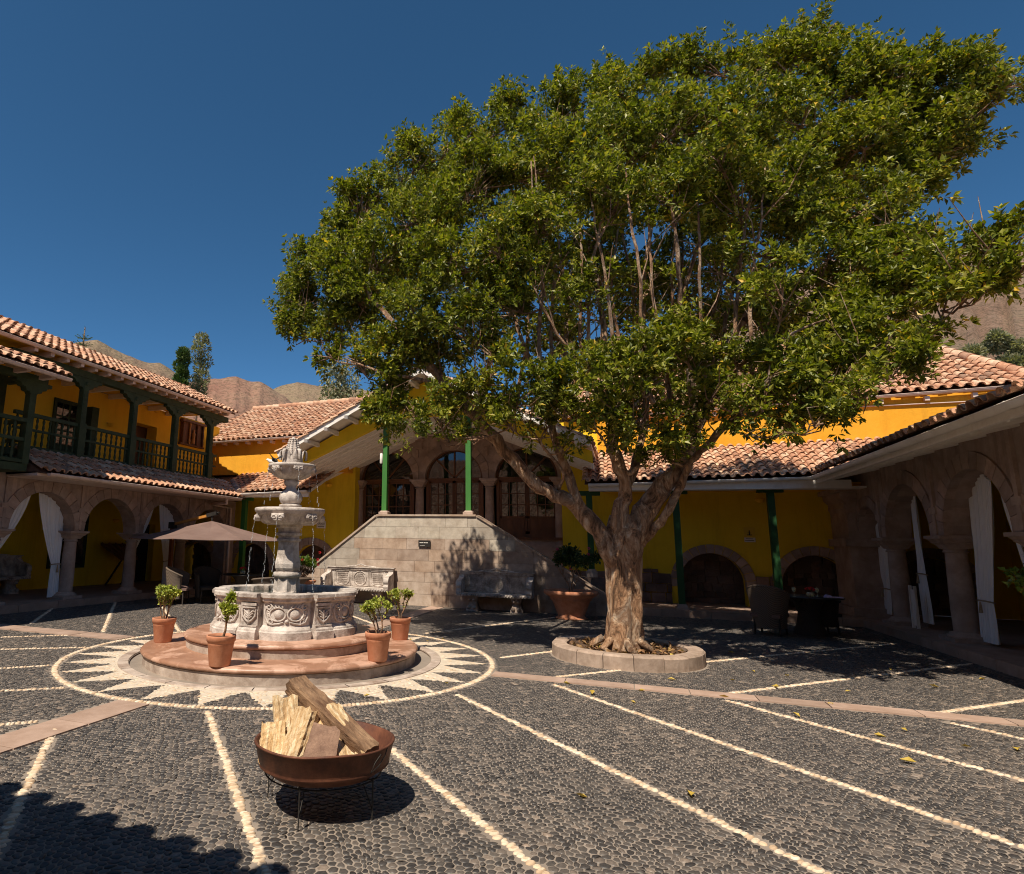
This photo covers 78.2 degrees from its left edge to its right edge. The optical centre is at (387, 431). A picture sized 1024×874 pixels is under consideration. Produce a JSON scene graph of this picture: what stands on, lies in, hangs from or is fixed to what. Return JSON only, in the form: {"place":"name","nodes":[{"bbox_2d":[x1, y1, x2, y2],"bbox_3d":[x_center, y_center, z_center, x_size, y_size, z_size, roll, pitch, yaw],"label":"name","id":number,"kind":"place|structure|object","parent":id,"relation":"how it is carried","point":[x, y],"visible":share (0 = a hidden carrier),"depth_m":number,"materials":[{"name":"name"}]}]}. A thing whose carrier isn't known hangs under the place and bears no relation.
{"place":"outdoors","nodes":[
{"label":"outdoors","id":0,"kind":"place"},
{"bbox_2d":[75,340,174,379],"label":"hill","id":1,"kind":"structure","parent":0,"point":[156,368],"depth_m":485.28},
{"bbox_2d":[162,377,291,425],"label":"hill","id":2,"kind":"structure","parent":0,"point":[240,395],"depth_m":396.81,"materials":[{"name":"brown soil"}]},
{"bbox_2d":[66,637,482,706],"bbox_3d":[-1.469,3.197,8.837,5.760,0.001,5.760,-3,-11,21],"label":"sunburst bed","id":3,"kind":"object","parent":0,"point":[440,666],"visible":0.52,"depth_m":7.10,"materials":[{"name":"beige stone"}]},
{"bbox_2d":[273,382,372,402],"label":"hill","id":4,"kind":"structure","parent":0,"point":[297,392],"depth_m":633.01,"materials":[{"name":"brown soil"}]},
{"bbox_2d":[0,594,1023,873],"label":"cobblestone paving","id":5,"kind":"structure","parent":0,"point":[724,640],"depth_m":4.64,"materials":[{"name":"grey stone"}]},
{"bbox_2d":[166,566,192,604],"bbox_3d":[-5.342,3.891,15.637,0.635,0.919,0.743,1,-10,1],"label":"wicker armchair","id":6,"kind":"object","parent":5,"relation":"on","point":[180,578],"visible":0.81,"depth_m":15.44,"materials":[{"name":"beige wicker"}]},
{"bbox_2d":[129,511,276,598],"bbox_3d":[-4.910,3.393,16.966,4.009,2.389,4.013,4,-11,-13],"label":"patio umbrella","id":7,"kind":"object","parent":5,"relation":"on","point":[212,530],"visible":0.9,"depth_m":16.23,"materials":[{"name":"beige fabric"}]},
{"bbox_2d":[193,566,221,603],"bbox_3d":[-4.734,3.979,16.052,0.743,0.919,0.635,9,-13,-38],"label":"wicker armchair","id":8,"kind":"object","parent":5,"relation":"on","point":[207,579],"visible":0.91,"depth_m":16.21,"materials":[{"name":"brown wicker"}]},
{"bbox_2d":[223,573,264,584],"bbox_3d":[-3.769,4.091,16.069,1.100,0.740,1.100,-3,-11,21],"label":"round table","id":9,"kind":"object","parent":5,"relation":"on","point":[240,579],"visible":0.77,"depth_m":15.89,"materials":[{"name":"metal"}]},
{"bbox_2d":[251,577,274,583],"bbox_3d":[-3.003,3.966,15.291,0.636,0.740,0.744,-8,-13,40],"label":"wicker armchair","id":10,"kind":"object","parent":5,"relation":"on","point":[266,580],"visible":0.3,"depth_m":15.06,"materials":[{"name":"wicker"}]},
{"bbox_2d":[140,437,417,685],"bbox_3d":[-1.470,1.690,9.112,3.860,3.270,3.860,-3,-11,21],"label":"fountain","id":11,"kind":"object","parent":5,"relation":"on","point":[283,619],"visible":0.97,"depth_m":8.04,"materials":[{"name":"stone"}]},
{"bbox_2d":[152,584,181,642],"bbox_3d":[-3.159,2.563,8.763,0.369,0.818,0.425,7,-12,-28],"label":"potted plant","id":12,"kind":"object","parent":11,"relation":"on","point":[163,627],"visible":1,"depth_m":8.67,"materials":[{"name":"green plant"}]},
{"bbox_2d":[206,589,239,666],"bbox_3d":[-1.922,2.270,7.152,0.340,0.867,0.458,5,-11,-19],"label":"potted plant","id":13,"kind":"object","parent":11,"relation":"on","point":[220,647],"visible":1,"depth_m":7.06,"materials":[{"name":"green plant"}]},
{"bbox_2d":[269,453,282,461],"bbox_3d":[-1.688,0.397,9.207,0.280,0.144,0.206,9,-13,-37],"label":"bird","id":14,"kind":"object","parent":11,"relation":"on","point":[275,459],"visible":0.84,"depth_m":9.17},
{"bbox_2d":[359,595,392,661],"bbox_3d":[-0.160,2.458,7.772,0.442,0.788,0.480,2,-10,-4],"label":"potted plant","id":15,"kind":"object","parent":11,"relation":"on","point":[378,640],"visible":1,"depth_m":7.60,"materials":[{"name":"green plant"}]},
{"bbox_2d":[386,587,413,639],"bbox_3d":[0.186,2.774,9.430,0.438,0.773,0.329,0,-10,7],"label":"potted plant","id":16,"kind":"object","parent":11,"relation":"on","point":[400,624],"visible":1,"depth_m":9.35,"materials":[{"name":"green plant"}]},
{"bbox_2d":[299,577,311,583],"bbox_3d":[-2.280,3.915,14.932,0.840,0.740,0.840,-3,-11,21],"label":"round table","id":17,"kind":"object","parent":5,"relation":"on","point":[302,580],"visible":0.16,"depth_m":14.80,"materials":[{"name":"brown wood"}]},
{"bbox_2d":[298,565,315,584],"bbox_3d":[-2.131,3.876,15.534,0.640,1.037,0.640,-3,-11,21],"label":"potted plant","id":18,"kind":"object","parent":5,"relation":"on","point":[306,570],"visible":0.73,"depth_m":15.47,"materials":[{"name":"green plant"}]},
{"bbox_2d":[299,551,321,575],"bbox_3d":[-2.329,3.830,16.397,0.968,1.428,1.001,5,-11,-18],"label":"potted plant","id":19,"kind":"object","parent":5,"relation":"on","point":[306,560],"visible":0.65,"depth_m":16.17,"materials":[{"name":"green plant"}]},
{"bbox_2d":[254,721,394,831],"bbox_3d":[-0.398,2.102,3.833,0.874,0.418,0.874,-3,-11,21],"label":"fire bowl","id":20,"kind":"object","parent":5,"relation":"on","point":[324,771],"visible":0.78,"depth_m":3.51,"materials":[{"name":"metal"}]},
{"bbox_2d":[258,720,285,763],"bbox_3d":[-0.710,1.923,3.807,0.172,0.261,0.093,6,-41,-11],"label":"split log","id":21,"kind":"object","parent":20,"relation":"in","point":[273,734],"visible":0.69,"depth_m":3.80,"materials":[{"name":"beige wood"}]},
{"bbox_2d":[272,694,298,733],"bbox_3d":[-0.649,1.905,3.971,0.172,0.386,0.125,-3,-33,-13],"label":"split log","id":22,"kind":"object","parent":20,"relation":"in","point":[283,708],"visible":0.31,"depth_m":3.98,"materials":[{"name":"beige wood"}]},
{"bbox_2d":[279,706,318,756],"bbox_3d":[-0.543,1.895,3.807,0.161,0.358,0.131,-9,-47,30],"label":"split log","id":23,"kind":"object","parent":20,"relation":"in","point":[296,738],"visible":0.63,"depth_m":3.78,"materials":[{"name":"beige wood"}]},
{"bbox_2d":[303,722,339,756],"bbox_3d":[-0.389,1.863,3.636,0.199,0.266,0.037,12,-40,2],"label":"flat stone","id":24,"kind":"object","parent":20,"relation":"in","point":[323,740],"visible":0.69,"depth_m":3.64,"materials":[{"name":"stone"}]},
{"bbox_2d":[285,675,378,753],"bbox_3d":[-0.367,1.827,3.919,0.794,0.151,0.149,21,11,42],"label":"split log","id":25,"kind":"object","parent":20,"relation":"in","point":[355,736],"visible":0.63,"depth_m":3.87,"materials":[{"name":"brown wood"}]},
{"bbox_2d":[336,738,353,755],"bbox_3d":[-0.267,1.931,3.733,0.126,0.103,0.262,7,15,-21],"label":"split log","id":26,"kind":"object","parent":20,"relation":"in","point":[343,749],"visible":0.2,"depth_m":3.68,"materials":[{"name":"beige wood"}]},
{"bbox_2d":[326,703,372,753],"bbox_3d":[-0.245,1.860,3.800,0.104,0.104,0.442,18,8,-43],"label":"split log","id":27,"kind":"object","parent":20,"relation":"in","point":[338,713],"visible":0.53,"depth_m":3.88,"materials":[{"name":"beige wood"}]},
{"bbox_2d":[320,564,395,604],"bbox_3d":[-0.829,4.092,16.610,2.010,1.048,0.588,-3,-11,21],"label":"stone bench","id":28,"kind":"object","parent":5,"relation":"on","point":[375,581],"visible":0.77,"depth_m":16.75,"materials":[{"name":"grey stone"}]},
{"bbox_2d":[301,514,607,615],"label":"staircase","id":29,"kind":"structure","parent":5,"relation":"on","point":[429,576],"depth_m":16.23,"materials":[{"name":"beige stone"}]},
{"bbox_2d":[418,540,429,546],"bbox_3d":[0.977,2.987,16.464,0.330,0.170,0.028,-3,-11,21],"label":"wall plaque","id":30,"kind":"object","parent":29,"relation":"attached to","point":[423,543],"depth_m":16.46,"materials":[{"name":"metal"}]},
{"bbox_2d":[456,568,534,613],"bbox_3d":[2.660,3.924,15.301,1.910,1.048,0.588,-3,-11,21],"label":"stone bench","id":31,"kind":"object","parent":5,"relation":"on","point":[517,588],"visible":1,"depth_m":15.38,"materials":[{"name":"grey stone"}]},
{"bbox_2d":[0,602,1023,873],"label":"white pebble lines","id":32,"kind":"object","parent":5,"relation":"on","point":[238,804],"visible":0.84,"depth_m":4.72,"materials":[{"name":"white stone"}]},
{"bbox_2d":[0,606,1023,753],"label":"flagstone bands","id":33,"kind":"object","parent":5,"relation":"on","point":[23,737],"visible":0.88,"depth_m":6.34,"materials":[{"name":"beige stone"}]},
{"bbox_2d":[544,542,601,620],"bbox_3d":[4.198,3.401,14.105,1.197,1.711,1.322,2,-10,-5],"label":"potted plant","id":34,"kind":"object","parent":5,"relation":"on","point":[571,604],"visible":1,"depth_m":13.78,"materials":[{"name":"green plant"}]},
{"bbox_2d":[552,635,705,672],"bbox_3d":[3.540,3.236,9.147,2.128,0.238,2.126,-3,-11,21],"label":"tree planter","id":35,"kind":"object","parent":5,"relation":"on","point":[665,656],"visible":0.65,"depth_m":8.42,"materials":[{"name":"stone"}]},
{"bbox_2d":[262,0,1023,653],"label":"broadleaf tree","id":36,"kind":"object","parent":35,"relation":"in","point":[908,122],"visible":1,"depth_m":9.12,"materials":[{"name":"green plant"}]},
{"bbox_2d":[746,585,789,636],"bbox_3d":[7.443,3.474,12.042,0.636,0.959,0.743,10,-14,-40],"label":"wicker armchair","id":37,"kind":"object","parent":5,"relation":"on","point":[769,606],"visible":1,"depth_m":11.83,"materials":[{"name":"grey wicker"}]},
{"bbox_2d":[789,594,844,636],"bbox_3d":[8.321,3.624,12.162,1.240,0.740,1.240,-3,-11,21],"label":"round table","id":38,"kind":"object","parent":5,"relation":"on","point":[809,622],"visible":0.79,"depth_m":11.99,"materials":[{"name":"fabric"}]},
{"bbox_2d":[823,594,843,597],"bbox_3d":[8.533,3.149,11.790,0.300,0.060,0.120,-3,-11,21],"label":"folded napkin","id":39,"kind":"object","parent":38,"relation":"on","point":[827,596],"visible":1,"depth_m":11.77,"materials":[{"name":"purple fabric"}]},
{"bbox_2d":[820,600,841,634],"bbox_3d":[8.757,3.715,12.420,0.744,0.673,0.636,0,-10,6],"label":"wicker armchair","id":40,"kind":"object","parent":5,"relation":"on","point":[829,614],"visible":0.46,"depth_m":12.20,"materials":[{"name":"brown wicker"}]},
{"bbox_2d":[901,757,915,761],"bbox_3d":[4.035,2.546,4.776,0.060,0.025,0.115,-12,-7,-31],"label":"fallen leaf","id":41,"kind":"object","parent":5,"relation":"on","point":[908,759],"visible":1,"depth_m":4.78,"materials":[{"name":"yellow plant"}]},
{"bbox_2d":[0,0,1023,409],"label":"sky","id":42,"kind":"structure","parent":0,"point":[157,157],"materials":[{"name":"blue"}]},
{"bbox_2d":[129,616,1010,687],"bbox_3d":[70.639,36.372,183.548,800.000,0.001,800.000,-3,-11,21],"label":"ground","id":43,"kind":"structure","parent":0,"point":[422,659],"depth_m":7.82,"materials":[{"name":"grey stone"}]},
{"bbox_2d":[73,328,92,349],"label":"araucaria tree","id":44,"kind":"object","parent":43,"relation":"on","point":[83,339],"visible":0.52,"depth_m":47.28,"materials":[{"name":"green plant"}]},
{"bbox_2d":[0,315,252,613],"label":"arcade building","id":45,"kind":"structure","parent":43,"relation":"on","point":[78,459],"depth_m":16.56,"materials":[{"name":"yellow paint"}]},
{"bbox_2d":[0,374,7,432],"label":"window frame","id":46,"kind":"structure","parent":45,"relation":"in","point":[3,387],"depth_m":14.93,"materials":[{"name":"green paint"}]},
{"bbox_2d":[0,495,30,547],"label":"arcade curtain","id":47,"kind":"object","parent":45,"relation":"hanging from","point":[18,513],"visible":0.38,"depth_m":13.80,"materials":[{"name":"white fabric"}]},
{"bbox_2d":[0,554,31,593],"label":"stone bench","id":48,"kind":"object","parent":45,"relation":"on","point":[14,569],"visible":1,"depth_m":15.93,"materials":[{"name":"grey stone"}]},
{"bbox_2d":[39,493,62,596],"bbox_3d":[-8.001,2.674,14.521,0.182,2.409,0.850,-3,-11,21],"label":"arcade curtain","id":49,"kind":"object","parent":45,"relation":"hanging from","point":[52,518],"visible":1,"depth_m":14.62,"materials":[{"name":"white fabric"}]},
{"bbox_2d":[48,397,77,452],"bbox_3d":[-8.683,0.049,16.656,0.060,1.790,1.000,-3,-11,21],"label":"balcony door","id":50,"kind":"structure","parent":45,"relation":"in","point":[63,409],"depth_m":16.53,"materials":[{"name":"green paint"}]},
{"bbox_2d":[46,514,89,568],"bbox_3d":[-9.503,3.213,18.331,0.065,1.650,1.300,-3,-11,21],"label":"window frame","id":51,"kind":"structure","parent":45,"relation":"in","point":[81,543],"depth_m":18.65,"materials":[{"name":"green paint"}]},
{"bbox_2d":[100,542,137,585],"bbox_3d":[-8.509,4.172,19.453,0.391,1.329,1.300,-3,-11,21],"label":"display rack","id":52,"kind":"object","parent":45,"relation":"on","point":[117,550],"visible":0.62,"depth_m":19.34,"materials":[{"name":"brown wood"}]},
{"bbox_2d":[134,426,146,464],"bbox_3d":[-8.364,0.543,19.594,0.550,2.000,2.300,-3,-11,21],"label":"dark doorway","id":53,"kind":"structure","parent":45,"relation":"in","point":[141,432],"depth_m":19.85,"materials":[{"name":"brown wood"}]},
{"bbox_2d":[134,524,149,581],"bbox_3d":[-9.114,3.948,21.360,0.800,2.500,1.800,-3,-11,21],"label":"dark doorway","id":54,"kind":"structure","parent":45,"relation":"in","point":[142,548],"depth_m":21.52,"materials":[{"name":"black"}]},
{"bbox_2d":[137,510,152,545],"bbox_3d":[-6.939,3.200,17.282,0.182,2.402,0.880,-3,-11,21],"label":"arcade curtain","id":55,"kind":"object","parent":45,"relation":"hanging from","point":[147,521],"visible":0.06,"depth_m":17.57,"materials":[{"name":"white fabric"}]},
{"bbox_2d":[159,505,174,584],"bbox_3d":[-6.572,3.377,18.238,0.182,2.409,0.858,-3,-11,21],"label":"arcade curtain","id":56,"kind":"object","parent":45,"relation":"hanging from","point":[166,516],"visible":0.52,"depth_m":18.21,"materials":[{"name":"white fabric"}]},
{"bbox_2d":[178,418,206,448],"bbox_3d":[-6.783,0.079,21.457,0.160,0.880,1.300,-3,-11,21],"label":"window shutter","id":57,"kind":"object","parent":45,"relation":"attached to","point":[191,433],"visible":0.99,"depth_m":21.38,"materials":[{"name":"brown wood"}]},
{"bbox_2d":[171,346,191,385],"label":"conifer tree","id":58,"kind":"object","parent":43,"relation":"on","point":[183,361],"visible":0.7,"depth_m":43.29,"materials":[{"name":"green plant"}]},
{"bbox_2d":[188,332,213,420],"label":"eucalyptus tree","id":59,"kind":"object","parent":43,"relation":"on","point":[197,383],"visible":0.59,"depth_m":45.18,"materials":[{"name":"green plant"}]},
{"bbox_2d":[117,644,440,690],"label":"gutter ring kerb","id":60,"kind":"structure","parent":43,"relation":"on","point":[122,662],"depth_m":7.20,"materials":[{"name":"stone"}]},
{"bbox_2d":[318,355,363,399],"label":"pepper tree","id":61,"kind":"object","parent":43,"relation":"on","point":[339,379],"visible":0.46,"depth_m":40.77,"materials":[{"name":"green plant"}]},
{"bbox_2d":[185,337,1023,626],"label":"hall building","id":62,"kind":"structure","parent":43,"relation":"on","point":[701,558],"depth_m":17.05,"materials":[{"name":"yellow paint"}]},
{"bbox_2d":[317,521,325,527],"bbox_3d":[-2.265,3.154,20.916,0.340,0.240,0.013,-3,-11,21],"label":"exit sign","id":63,"kind":"object","parent":62,"relation":"attached to","point":[321,525],"visible":0.84,"depth_m":20.90,"materials":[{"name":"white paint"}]},
{"bbox_2d":[380,453,382,464],"bbox_3d":[-0.140,0.795,17.595,0.174,0.372,0.087,0,-10,6],"label":"porch lamp","id":64,"kind":"object","parent":62,"relation":"attached to","point":[381,458],"visible":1,"depth_m":17.57,"materials":[{"name":"white glass"}]},
{"bbox_2d":[362,453,414,523],"bbox_3d":[-0.001,2.077,20.898,1.910,2.815,0.120,-3,-11,21],"label":"window frame","id":65,"kind":"structure","parent":62,"relation":"in","point":[401,492],"depth_m":20.93,"materials":[{"name":"brown wood"}]},
{"bbox_2d":[496,448,557,536],"bbox_3d":[4.358,1.867,19.262,1.910,2.815,0.120,-3,-11,21],"label":"window frame","id":66,"kind":"structure","parent":62,"relation":"in","point":[521,512],"depth_m":19.24,"materials":[{"name":"brown wood"}]},
{"bbox_2d":[743,527,755,541],"bbox_3d":[9.646,2.743,16.414,0.260,0.390,0.013,-3,-11,21],"label":"safety sign","id":67,"kind":"object","parent":62,"relation":"attached to","point":[749,531],"visible":1,"depth_m":16.41,"materials":[{"name":"white paint"}]},
{"bbox_2d":[755,499,764,502],"bbox_3d":[9.941,1.833,16.423,0.260,0.112,0.125,-3,-11,21],"label":"wall lamp","id":68,"kind":"object","parent":62,"relation":"attached to","point":[759,500],"visible":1,"depth_m":16.41,"materials":[{"name":"paint"}]},
{"bbox_2d":[810,378,1023,678],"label":"arcade building","id":69,"kind":"structure","parent":43,"relation":"on","point":[938,464],"depth_m":10.70,"materials":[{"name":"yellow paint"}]},
{"bbox_2d":[875,523,892,614],"bbox_3d":[11.325,2.903,14.045,0.182,2.450,0.991,-3,-11,21],"label":"arcade curtain","id":70,"kind":"object","parent":69,"relation":"hanging from","point":[884,568],"visible":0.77,"depth_m":14.05,"materials":[{"name":"white fabric"}]},
{"bbox_2d":[908,585,920,628],"bbox_3d":[10.540,3.504,12.322,0.100,0.827,0.350,-3,-11,21],"label":"leaning frame","id":71,"kind":"object","parent":69,"relation":"on","point":[914,610],"visible":1,"depth_m":12.30,"materials":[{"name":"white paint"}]},
{"bbox_2d":[911,496,934,624],"bbox_3d":[10.777,2.558,12.487,0.182,2.550,0.453,-3,-11,21],"label":"arcade curtain","id":72,"kind":"object","parent":69,"relation":"hanging from","point":[926,605],"visible":0.99,"depth_m":12.43,"materials":[{"name":"white fabric"}]},
{"bbox_2d":[969,474,1000,644],"bbox_3d":[9.752,2.045,10.051,0.182,2.748,0.981,-3,-11,21],"label":"arcade curtain","id":73,"kind":"object","parent":69,"relation":"hanging from","point":[981,507],"visible":0.98,"depth_m":10.07,"materials":[{"name":"white fabric"}]},
{"bbox_2d":[997,563,1023,595],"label":"potted plant","id":74,"kind":"object","parent":69,"relation":"on","point":[1019,576],"visible":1,"depth_m":7.75,"materials":[{"name":"green plant"}]},
{"bbox_2d":[1001,497,1023,587],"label":"arcade curtain","id":75,"kind":"object","parent":69,"relation":"hanging from","point":[1020,549],"visible":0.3,"depth_m":9.23,"materials":[{"name":"white fabric"}]},
{"bbox_2d":[532,249,1023,420],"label":"hill","id":76,"kind":"structure","parent":0,"point":[1000,312],"depth_m":115.76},
{"bbox_2d":[958,342,988,357],"bbox_3d":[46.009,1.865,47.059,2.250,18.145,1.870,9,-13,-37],"label":"hillside shrub","id":77,"kind":"object","parent":76,"relation":"on","point":[979,349],"visible":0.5,"depth_m":47.94,"materials":[{"name":"green plant"}]},
{"bbox_2d":[979,327,1015,355],"bbox_3d":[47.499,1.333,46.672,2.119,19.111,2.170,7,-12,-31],"label":"hillside shrub","id":78,"kind":"object","parent":76,"relation":"on","point":[996,341],"visible":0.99,"depth_m":47.90,"materials":[{"name":"green plant"}]},
{"bbox_2d":[994,351,1023,366],"bbox_3d":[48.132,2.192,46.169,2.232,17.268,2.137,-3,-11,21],"label":"hillside shrub","id":79,"kind":"object","parent":76,"relation":"on","point":[1016,359],"visible":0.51,"depth_m":47.20,"materials":[{"name":"green plant"}]},
{"bbox_2d":[1002,336,1023,354],"bbox_3d":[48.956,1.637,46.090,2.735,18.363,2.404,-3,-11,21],"label":"hillside shrub","id":80,"kind":"object","parent":76,"relation":"on","point":[1017,345],"visible":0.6,"depth_m":47.37,"materials":[{"name":"green plant"}]},
{"bbox_2d":[804,587,814,596],"bbox_3d":[8.191,3.100,11.934,0.192,0.195,0.179,-3,-11,21],"label":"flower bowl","id":81,"kind":"object","parent":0,"point":[810,594],"visible":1,"depth_m":11.89,"materials":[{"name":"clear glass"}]}
]}

